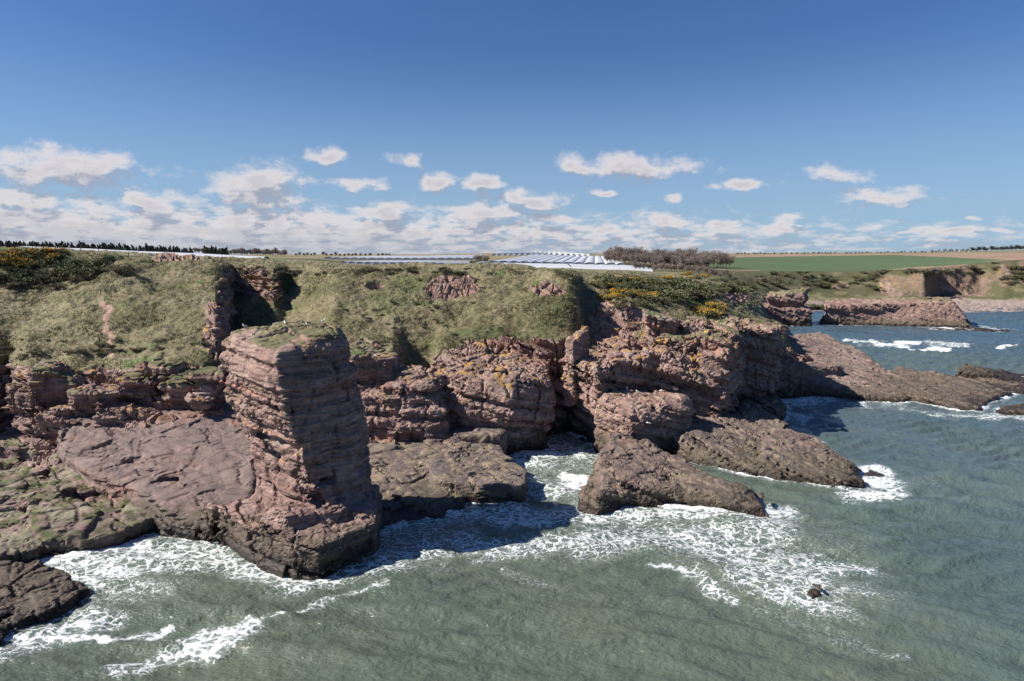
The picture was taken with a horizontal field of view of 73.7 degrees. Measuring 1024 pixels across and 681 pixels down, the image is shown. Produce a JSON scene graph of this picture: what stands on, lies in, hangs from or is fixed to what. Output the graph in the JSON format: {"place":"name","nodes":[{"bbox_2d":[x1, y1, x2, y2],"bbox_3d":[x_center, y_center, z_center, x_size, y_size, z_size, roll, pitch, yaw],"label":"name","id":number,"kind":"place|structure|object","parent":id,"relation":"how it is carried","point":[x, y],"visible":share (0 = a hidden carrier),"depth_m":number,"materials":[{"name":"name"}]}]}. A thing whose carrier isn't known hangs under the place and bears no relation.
{"place":"outdoors","nodes":[
{"label":"outdoors","id":0,"kind":"place"},
{"bbox_2d":[0,305,1023,680],"bbox_3d":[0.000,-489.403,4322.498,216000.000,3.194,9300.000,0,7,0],"label":"sea","id":1,"kind":"structure","parent":0,"point":[912,561],"depth_m":67.24,"materials":[{"name":"liquid"}]},
{"bbox_2d":[0,556,90,642],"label":"tidal rock","id":2,"kind":"object","parent":1,"relation":"in","point":[35,592],"visible":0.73,"depth_m":63.49,"materials":[{"name":"stone"}]},
{"bbox_2d":[807,583,822,598],"bbox_3d":[29.033,25.259,65.326,3.913,3.728,3.478,0,7,0],"label":"half submerged rock","id":3,"kind":"object","parent":1,"relation":"in","point":[813,593],"visible":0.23,"depth_m":64.94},
{"bbox_2d":[863,470,884,476],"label":"wave washed rock","id":4,"kind":"object","parent":1,"relation":"in","point":[873,473],"visible":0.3,"depth_m":101.63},
{"bbox_2d":[933,327,1010,331],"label":"skerry","id":5,"kind":"structure","parent":1,"relation":"in","point":[979,329],"depth_m":306.39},
{"bbox_2d":[0,246,1023,477],"bbox_3d":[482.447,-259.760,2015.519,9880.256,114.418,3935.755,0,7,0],"label":"terrain","id":6,"kind":"structure","parent":0,"point":[973,291],"depth_m":149.87,"materials":[{"name":"plant"}]},
{"bbox_2d":[0,273,18,280],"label":"gorse bush","id":7,"kind":"object","parent":6,"relation":"on","point":[4,275],"visible":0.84,"depth_m":152.78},
{"bbox_2d":[0,282,18,286],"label":"heath shrub","id":8,"kind":"object","parent":6,"relation":"on","point":[8,284],"visible":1,"depth_m":150.68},
{"bbox_2d":[0,266,21,271],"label":"gorse bush","id":9,"kind":"object","parent":6,"relation":"on","point":[12,268],"visible":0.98,"depth_m":157.60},
{"bbox_2d":[0,251,21,257],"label":"gorse bush","id":10,"kind":"object","parent":6,"relation":"on","point":[6,254],"visible":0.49,"depth_m":161.13,"materials":[{"name":"green plant"}]},
{"bbox_2d":[0,276,33,283],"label":"gorse bush","id":11,"kind":"object","parent":6,"relation":"on","point":[5,280],"visible":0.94,"depth_m":152.92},
{"bbox_2d":[2,259,35,266],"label":"gorse bush","id":12,"kind":"object","parent":6,"relation":"on","point":[13,263],"visible":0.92,"depth_m":160.37,"materials":[{"name":"green plant"}]},
{"bbox_2d":[10,280,27,286],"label":"heath shrub","id":13,"kind":"object","parent":6,"relation":"on","point":[22,283],"visible":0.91,"depth_m":153.36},
{"bbox_2d":[0,254,41,263],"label":"gorse bush","id":14,"kind":"object","parent":6,"relation":"on","point":[19,260],"visible":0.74,"depth_m":161.24,"materials":[{"name":"green plant"}]},
{"bbox_2d":[7,271,36,278],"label":"gorse bush","id":15,"kind":"object","parent":6,"relation":"on","point":[22,275],"visible":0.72,"depth_m":156.47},
{"bbox_2d":[5,263,39,269],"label":"gorse bush","id":16,"kind":"object","parent":6,"relation":"on","point":[26,266],"visible":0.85,"depth_m":160.90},
{"bbox_2d":[7,248,44,257],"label":"gorse bush","id":17,"kind":"object","parent":6,"relation":"on","point":[26,253],"visible":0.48,"depth_m":165.16,"materials":[{"name":"green plant"}]},
{"bbox_2d":[18,254,36,259],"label":"gorse bush","id":18,"kind":"object","parent":6,"relation":"on","point":[28,256],"visible":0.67,"depth_m":164.12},
{"bbox_2d":[16,246,61,253],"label":"gorse bush","id":19,"kind":"object","parent":6,"relation":"on","point":[25,250],"visible":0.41,"depth_m":166.65,"materials":[{"name":"green plant"}]},
{"bbox_2d":[23,258,56,267],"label":"gorse bush","id":20,"kind":"object","parent":6,"relation":"on","point":[41,261],"visible":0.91,"depth_m":162.72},
{"bbox_2d":[29,276,52,283],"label":"gorse bush","id":21,"kind":"object","parent":6,"relation":"on","point":[43,279],"visible":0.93,"depth_m":155.90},
{"bbox_2d":[32,271,58,277],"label":"gorse bush","id":22,"kind":"object","parent":6,"relation":"on","point":[49,274],"visible":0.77,"depth_m":156.66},
{"bbox_2d":[29,246,70,255],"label":"gorse bush","id":23,"kind":"object","parent":6,"relation":"on","point":[42,250],"visible":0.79,"depth_m":165.38,"materials":[{"name":"green plant"}]},
{"bbox_2d":[40,253,63,262],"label":"gorse bush","id":24,"kind":"object","parent":6,"relation":"on","point":[51,257],"visible":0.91,"depth_m":164.05,"materials":[{"name":"green plant"}]},
{"bbox_2d":[38,252,71,259],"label":"gorse bush","id":25,"kind":"object","parent":6,"relation":"on","point":[62,255],"visible":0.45,"depth_m":166.28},
{"bbox_2d":[44,282,66,288],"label":"heath shrub","id":26,"kind":"object","parent":6,"relation":"on","point":[55,285],"visible":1,"depth_m":153.73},
{"bbox_2d":[43,248,69,254],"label":"gorse bush","id":27,"kind":"object","parent":6,"relation":"on","point":[60,251],"visible":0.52,"depth_m":168.92,"materials":[{"name":"green plant"}]},
{"bbox_2d":[50,275,64,280],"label":"heath shrub","id":28,"kind":"object","parent":6,"relation":"on","point":[60,278],"visible":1,"depth_m":156.58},
{"bbox_2d":[51,263,80,276],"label":"gorse bush","id":29,"kind":"object","parent":6,"relation":"on","point":[59,270],"visible":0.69,"depth_m":156.48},
{"bbox_2d":[0,426,153,563],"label":"rock platform","id":30,"kind":"object","parent":6,"relation":"on","point":[61,509],"visible":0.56,"depth_m":79.96,"materials":[{"name":"stone"}]},
{"bbox_2d":[64,259,90,265],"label":"gorse bush","id":31,"kind":"object","parent":6,"relation":"on","point":[74,261],"visible":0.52,"depth_m":161.47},
{"bbox_2d":[67,274,89,281],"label":"heath shrub","id":32,"kind":"object","parent":6,"relation":"on","point":[79,277],"visible":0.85,"depth_m":154.53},
{"bbox_2d":[62,260,97,273],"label":"gorse bush","id":33,"kind":"object","parent":6,"relation":"on","point":[67,266],"visible":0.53,"depth_m":158.37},
{"bbox_2d":[24,246,138,251],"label":"polytunnel","id":34,"kind":"structure","parent":6,"relation":"on","point":[90,249],"depth_m":257.78,"materials":[{"name":"grey"}]},
{"bbox_2d":[69,267,102,276],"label":"gorse bush","id":35,"kind":"object","parent":6,"relation":"on","point":[97,272],"visible":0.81,"depth_m":154.50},
{"bbox_2d":[78,266,110,273],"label":"gorse bush","id":36,"kind":"object","parent":6,"relation":"on","point":[92,268],"visible":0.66,"depth_m":155.99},
{"bbox_2d":[88,257,118,265],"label":"gorse bush","id":37,"kind":"object","parent":6,"relation":"on","point":[97,261],"visible":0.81,"depth_m":160.00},
{"bbox_2d":[99,255,124,262],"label":"gorse bush","id":38,"kind":"object","parent":6,"relation":"on","point":[109,257],"visible":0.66,"depth_m":161.50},
{"bbox_2d":[1,357,225,434],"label":"rock outcrop","id":39,"kind":"object","parent":6,"relation":"on","point":[54,384],"visible":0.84,"depth_m":100.50,"materials":[{"name":"stone"}]},
{"bbox_2d":[112,270,130,275],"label":"heath shrub","id":40,"kind":"object","parent":6,"relation":"on","point":[126,273],"visible":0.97,"depth_m":137.33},
{"bbox_2d":[32,245,213,262],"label":"wire fence","id":41,"kind":"object","parent":6,"relation":"on","point":[139,253],"visible":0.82,"depth_m":168.33,"materials":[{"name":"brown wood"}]},
{"bbox_2d":[111,265,140,273],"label":"heath shrub","id":42,"kind":"object","parent":6,"relation":"on","point":[127,268],"visible":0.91,"depth_m":138.26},
{"bbox_2d":[56,398,256,540],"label":"rock slab","id":43,"kind":"object","parent":6,"relation":"on","point":[167,475],"visible":0.54,"depth_m":89.47,"materials":[{"name":"stone"}]},
{"bbox_2d":[139,251,268,258],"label":"polytunnel","id":44,"kind":"structure","parent":6,"relation":"on","point":[213,255],"depth_m":257.48,"materials":[{"name":"grey"}]},
{"bbox_2d":[199,320,383,579],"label":"sea stack","id":45,"kind":"object","parent":6,"relation":"on","point":[310,508],"visible":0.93,"depth_m":74.67,"materials":[{"name":"stone"}]},
{"bbox_2d":[348,334,453,441],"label":"rock outcrop","id":46,"kind":"object","parent":6,"relation":"on","point":[405,403],"visible":0.48,"depth_m":108.12,"materials":[{"name":"stone"}]},
{"bbox_2d":[367,427,527,526],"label":"rock ledge","id":47,"kind":"object","parent":6,"relation":"on","point":[415,480],"visible":0.54,"depth_m":93.14,"materials":[{"name":"stone"}]},
{"bbox_2d":[450,426,508,455],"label":"dark boulder","id":48,"kind":"object","parent":47,"relation":"on","point":[478,435],"visible":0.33,"depth_m":107.02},
{"bbox_2d":[426,352,556,454],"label":"rock buttress","id":49,"kind":"object","parent":6,"relation":"on","point":[513,395],"visible":0.58,"depth_m":112.78,"materials":[{"name":"stone"}]},
{"bbox_2d":[489,254,537,262],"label":"polytunnel","id":50,"kind":"structure","parent":6,"relation":"on","point":[496,261],"depth_m":554.37,"materials":[{"name":"grey"}]},
{"bbox_2d":[499,254,543,262],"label":"polytunnel","id":51,"kind":"structure","parent":6,"relation":"on","point":[507,261],"depth_m":547.58,"materials":[{"name":"grey"}]},
{"bbox_2d":[510,254,549,262],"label":"polytunnel","id":52,"kind":"structure","parent":6,"relation":"on","point":[520,261],"depth_m":566.39,"materials":[{"name":"grey"}]},
{"bbox_2d":[521,254,555,262],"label":"polytunnel","id":53,"kind":"structure","parent":6,"relation":"on","point":[533,260],"depth_m":564.82,"materials":[{"name":"grey"}]},
{"bbox_2d":[532,255,563,262],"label":"polytunnel","id":54,"kind":"structure","parent":6,"relation":"on","point":[546,259],"depth_m":561.20,"materials":[{"name":"grey"}]},
{"bbox_2d":[533,266,569,267],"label":"polytunnel","id":55,"kind":"structure","parent":6,"relation":"on","point":[553,266],"depth_m":397.16,"materials":[{"name":"grey"}]},
{"bbox_2d":[542,255,569,263],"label":"polytunnel","id":56,"kind":"structure","parent":6,"relation":"on","point":[555,259],"depth_m":560.83,"materials":[{"name":"grey"}]},
{"bbox_2d":[552,255,574,263],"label":"polytunnel","id":57,"kind":"structure","parent":6,"relation":"on","point":[563,260],"depth_m":556.41,"materials":[{"name":"grey"}]},
{"bbox_2d":[563,255,581,263],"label":"polytunnel","id":58,"kind":"structure","parent":6,"relation":"on","point":[573,260],"depth_m":547.85,"materials":[{"name":"grey"}]},
{"bbox_2d":[574,255,587,263],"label":"polytunnel","id":59,"kind":"structure","parent":6,"relation":"on","point":[582,259],"depth_m":546.48,"materials":[{"name":"grey"}]},
{"bbox_2d":[585,256,594,264],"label":"polytunnel","id":60,"kind":"structure","parent":6,"relation":"on","point":[590,259],"depth_m":563.44,"materials":[{"name":"grey"}]},
{"bbox_2d":[588,280,608,287],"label":"gorse bush","id":61,"kind":"object","parent":6,"relation":"on","point":[602,284],"visible":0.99,"depth_m":178.27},
{"bbox_2d":[595,256,604,264],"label":"polytunnel","id":62,"kind":"structure","parent":6,"relation":"on","point":[598,259],"depth_m":540.58,"materials":[{"name":"grey"}]},
{"bbox_2d":[591,274,618,285],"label":"gorse bush","id":63,"kind":"object","parent":6,"relation":"on","point":[608,279],"visible":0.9,"depth_m":183.14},
{"bbox_2d":[601,256,615,264],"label":"polytunnel","id":64,"kind":"structure","parent":6,"relation":"on","point":[608,262],"depth_m":511.71,"materials":[{"name":"grey"}]},
{"bbox_2d":[597,294,619,300],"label":"gorse bush","id":65,"kind":"object","parent":6,"relation":"on","point":[609,296],"visible":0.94,"depth_m":164.15,"materials":[{"name":"yellow plant"}]},
{"bbox_2d":[570,266,652,271],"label":"polytunnel","id":66,"kind":"structure","parent":6,"relation":"on","point":[612,268],"depth_m":396.66,"materials":[{"name":"grey"}]},
{"bbox_2d":[597,291,625,299],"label":"gorse bush","id":67,"kind":"object","parent":6,"relation":"on","point":[617,294],"visible":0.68,"depth_m":167.16,"materials":[{"name":"yellow plant"}]},
{"bbox_2d":[612,276,630,281],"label":"gorse bush","id":68,"kind":"object","parent":6,"relation":"on","point":[622,278],"visible":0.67,"depth_m":188.08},
{"bbox_2d":[607,289,637,295],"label":"gorse bush","id":69,"kind":"object","parent":6,"relation":"on","point":[630,293],"visible":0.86,"depth_m":171.76,"materials":[{"name":"yellow plant"}]},
{"bbox_2d":[610,298,636,304],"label":"gorse bush","id":70,"kind":"object","parent":6,"relation":"on","point":[625,300],"visible":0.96,"depth_m":160.58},
{"bbox_2d":[612,303,634,307],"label":"gorse bush","id":71,"kind":"object","parent":6,"relation":"on","point":[619,305],"visible":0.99,"depth_m":158.51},
{"bbox_2d":[612,283,638,288],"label":"gorse bush","id":72,"kind":"object","parent":6,"relation":"on","point":[626,286],"visible":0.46,"depth_m":176.45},
{"bbox_2d":[615,286,647,294],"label":"gorse bush","id":73,"kind":"object","parent":6,"relation":"on","point":[621,288],"visible":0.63,"depth_m":173.49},
{"bbox_2d":[630,246,643,255],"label":"bare tree","id":74,"kind":"object","parent":6,"relation":"on","point":[639,249],"visible":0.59,"depth_m":538.37,"materials":[{"name":"brown plant"}]},
{"bbox_2d":[623,274,656,282],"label":"gorse bush","id":75,"kind":"object","parent":6,"relation":"on","point":[626,275],"visible":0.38,"depth_m":190.07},
{"bbox_2d":[631,281,652,289],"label":"gorse bush","id":76,"kind":"object","parent":6,"relation":"on","point":[637,284],"visible":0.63,"depth_m":181.01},
{"bbox_2d":[639,254,649,262],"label":"bare tree","id":77,"kind":"object","parent":6,"relation":"on","point":[644,259],"visible":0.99,"depth_m":501.81,"materials":[{"name":"brown plant"}]},
{"bbox_2d":[593,385,697,453],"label":"leaning boulder","id":78,"kind":"object","parent":6,"relation":"on","point":[665,414],"visible":0.62,"depth_m":111.48,"materials":[{"name":"stone"}]},
{"bbox_2d":[634,294,656,300],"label":"gorse bush","id":79,"kind":"object","parent":6,"relation":"on","point":[647,297],"visible":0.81,"depth_m":170.03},
{"bbox_2d":[631,298,661,309],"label":"gorse bush","id":80,"kind":"object","parent":6,"relation":"on","point":[643,302],"visible":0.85,"depth_m":164.62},
{"bbox_2d":[643,285,660,293],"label":"gorse bush","id":81,"kind":"object","parent":6,"relation":"on","point":[652,288],"visible":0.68,"depth_m":181.90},
{"bbox_2d":[644,277,669,284],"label":"gorse bush","id":82,"kind":"object","parent":6,"relation":"on","point":[657,280],"visible":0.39,"depth_m":194.21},
{"bbox_2d":[570,309,745,442],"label":"headland cliff","id":83,"kind":"structure","parent":6,"relation":"on","point":[699,361],"depth_m":121.29,"materials":[{"name":"stone"}]},
{"bbox_2d":[561,325,589,405],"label":"rock fin","id":84,"kind":"object","parent":83,"relation":"on","point":[577,343],"visible":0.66,"depth_m":120.51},
{"bbox_2d":[650,284,671,291],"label":"gorse bush","id":85,"kind":"object","parent":6,"relation":"on","point":[662,287],"visible":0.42,"depth_m":184.53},
{"bbox_2d":[652,281,683,288],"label":"gorse bush","id":86,"kind":"object","parent":6,"relation":"on","point":[681,286],"visible":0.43,"depth_m":193.87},
{"bbox_2d":[654,297,683,304],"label":"gorse bush","id":87,"kind":"object","parent":6,"relation":"on","point":[662,300],"visible":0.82,"depth_m":173.50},
{"bbox_2d":[652,289,690,299],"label":"gorse bush","id":88,"kind":"object","parent":6,"relation":"on","point":[669,293],"visible":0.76,"depth_m":178.18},
{"bbox_2d":[661,274,684,280],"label":"gorse bush","id":89,"kind":"object","parent":6,"relation":"on","point":[669,277],"visible":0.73,"depth_m":210.00,"materials":[{"name":"yellow plant"}]},
{"bbox_2d":[577,432,769,517],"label":"rock island","id":90,"kind":"object","parent":6,"relation":"on","point":[629,470],"visible":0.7,"depth_m":89.92,"materials":[{"name":"stone"}]},
{"bbox_2d":[672,252,681,268],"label":"bare tree","id":91,"kind":"object","parent":6,"relation":"on","point":[675,260],"visible":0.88,"depth_m":509.26,"materials":[{"name":"brown plant"}]},
{"bbox_2d":[676,255,691,269],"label":"bare tree","id":92,"kind":"object","parent":6,"relation":"on","point":[685,261],"visible":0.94,"depth_m":499.25,"materials":[{"name":"brown plant"}]},
{"bbox_2d":[662,279,707,288],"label":"gorse bush","id":93,"kind":"object","parent":6,"relation":"on","point":[672,283],"visible":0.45,"depth_m":195.43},
{"bbox_2d":[681,246,699,256],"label":"bare tree","id":94,"kind":"object","parent":6,"relation":"on","point":[691,250],"visible":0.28,"depth_m":565.14,"materials":[{"name":"brown plant"}]},
{"bbox_2d":[691,255,702,265],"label":"bare tree","id":95,"kind":"object","parent":6,"relation":"on","point":[697,259],"visible":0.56,"depth_m":503.11,"materials":[{"name":"brown plant"}]},
{"bbox_2d":[679,286,717,300],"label":"gorse bush","id":96,"kind":"object","parent":6,"relation":"on","point":[710,292],"visible":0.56,"depth_m":190.98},
{"bbox_2d":[689,305,710,311],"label":"gorse bush","id":97,"kind":"object","parent":6,"relation":"on","point":[695,308],"visible":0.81,"depth_m":179.16,"materials":[{"name":"yellow plant"}]},
{"bbox_2d":[693,308,713,313],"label":"gorse bush","id":98,"kind":"object","parent":6,"relation":"on","point":[700,310],"visible":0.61,"depth_m":174.75,"materials":[{"name":"yellow plant"}]},
{"bbox_2d":[690,310,721,319],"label":"gorse bush","id":99,"kind":"object","parent":6,"relation":"on","point":[706,313],"visible":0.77,"depth_m":174.13,"materials":[{"name":"plant"}]},
{"bbox_2d":[698,255,715,266],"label":"bare tree","id":100,"kind":"object","parent":6,"relation":"on","point":[706,262],"visible":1,"depth_m":495.42,"materials":[{"name":"brown plant"}]},
{"bbox_2d":[698,301,729,312],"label":"gorse bush","id":101,"kind":"object","parent":6,"relation":"on","point":[716,306],"visible":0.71,"depth_m":185.28,"materials":[{"name":"yellow plant"}]},
{"bbox_2d":[715,254,728,264],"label":"bare tree","id":102,"kind":"object","parent":6,"relation":"on","point":[723,258],"visible":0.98,"depth_m":537.19,"materials":[{"name":"brown plant"}]},
{"bbox_2d":[715,252,730,268],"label":"bare tree","id":103,"kind":"object","parent":6,"relation":"on","point":[720,261],"visible":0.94,"depth_m":539.34,"materials":[{"name":"brown plant"}]},
{"bbox_2d":[714,282,734,291],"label":"gorse bush","id":104,"kind":"object","parent":6,"relation":"on","point":[727,284],"visible":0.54,"depth_m":245.31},
{"bbox_2d":[716,281,752,294],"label":"gorse bush","id":105,"kind":"object","parent":6,"relation":"on","point":[735,288],"visible":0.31,"depth_m":247.65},
{"bbox_2d":[734,318,786,408],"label":"overhanging crag","id":106,"kind":"structure","parent":6,"relation":"on","point":[765,347],"depth_m":144.64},
{"bbox_2d":[737,392,786,419],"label":"rock","id":107,"kind":"object","parent":6,"relation":"on","point":[772,404],"visible":0.48,"depth_m":138.98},
{"bbox_2d":[671,410,865,488],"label":"rock ridge","id":108,"kind":"object","parent":6,"relation":"on","point":[760,443],"visible":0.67,"depth_m":106.66,"materials":[{"name":"stone"}]},
{"bbox_2d":[762,286,812,326],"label":"flat stack","id":109,"kind":"object","parent":6,"relation":"on","point":[788,307],"visible":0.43,"depth_m":324.03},
{"bbox_2d":[819,297,972,326],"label":"headland rock","id":110,"kind":"object","parent":6,"relation":"on","point":[926,311],"visible":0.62,"depth_m":325.38,"materials":[{"name":"stone"}]},
{"bbox_2d":[778,332,1023,414],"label":"shore platform","id":111,"kind":"structure","parent":6,"relation":"on","point":[836,369],"depth_m":165.33,"materials":[{"name":"stone"}]},
{"bbox_2d":[954,363,1023,381],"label":"dark hump rock","id":112,"kind":"object","parent":111,"relation":"on","point":[970,371],"visible":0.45,"depth_m":179.60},
{"bbox_2d":[0,0,1023,254],"label":"sky","id":113,"kind":"structure","parent":0,"point":[294,126],"materials":[{"name":"blue"}]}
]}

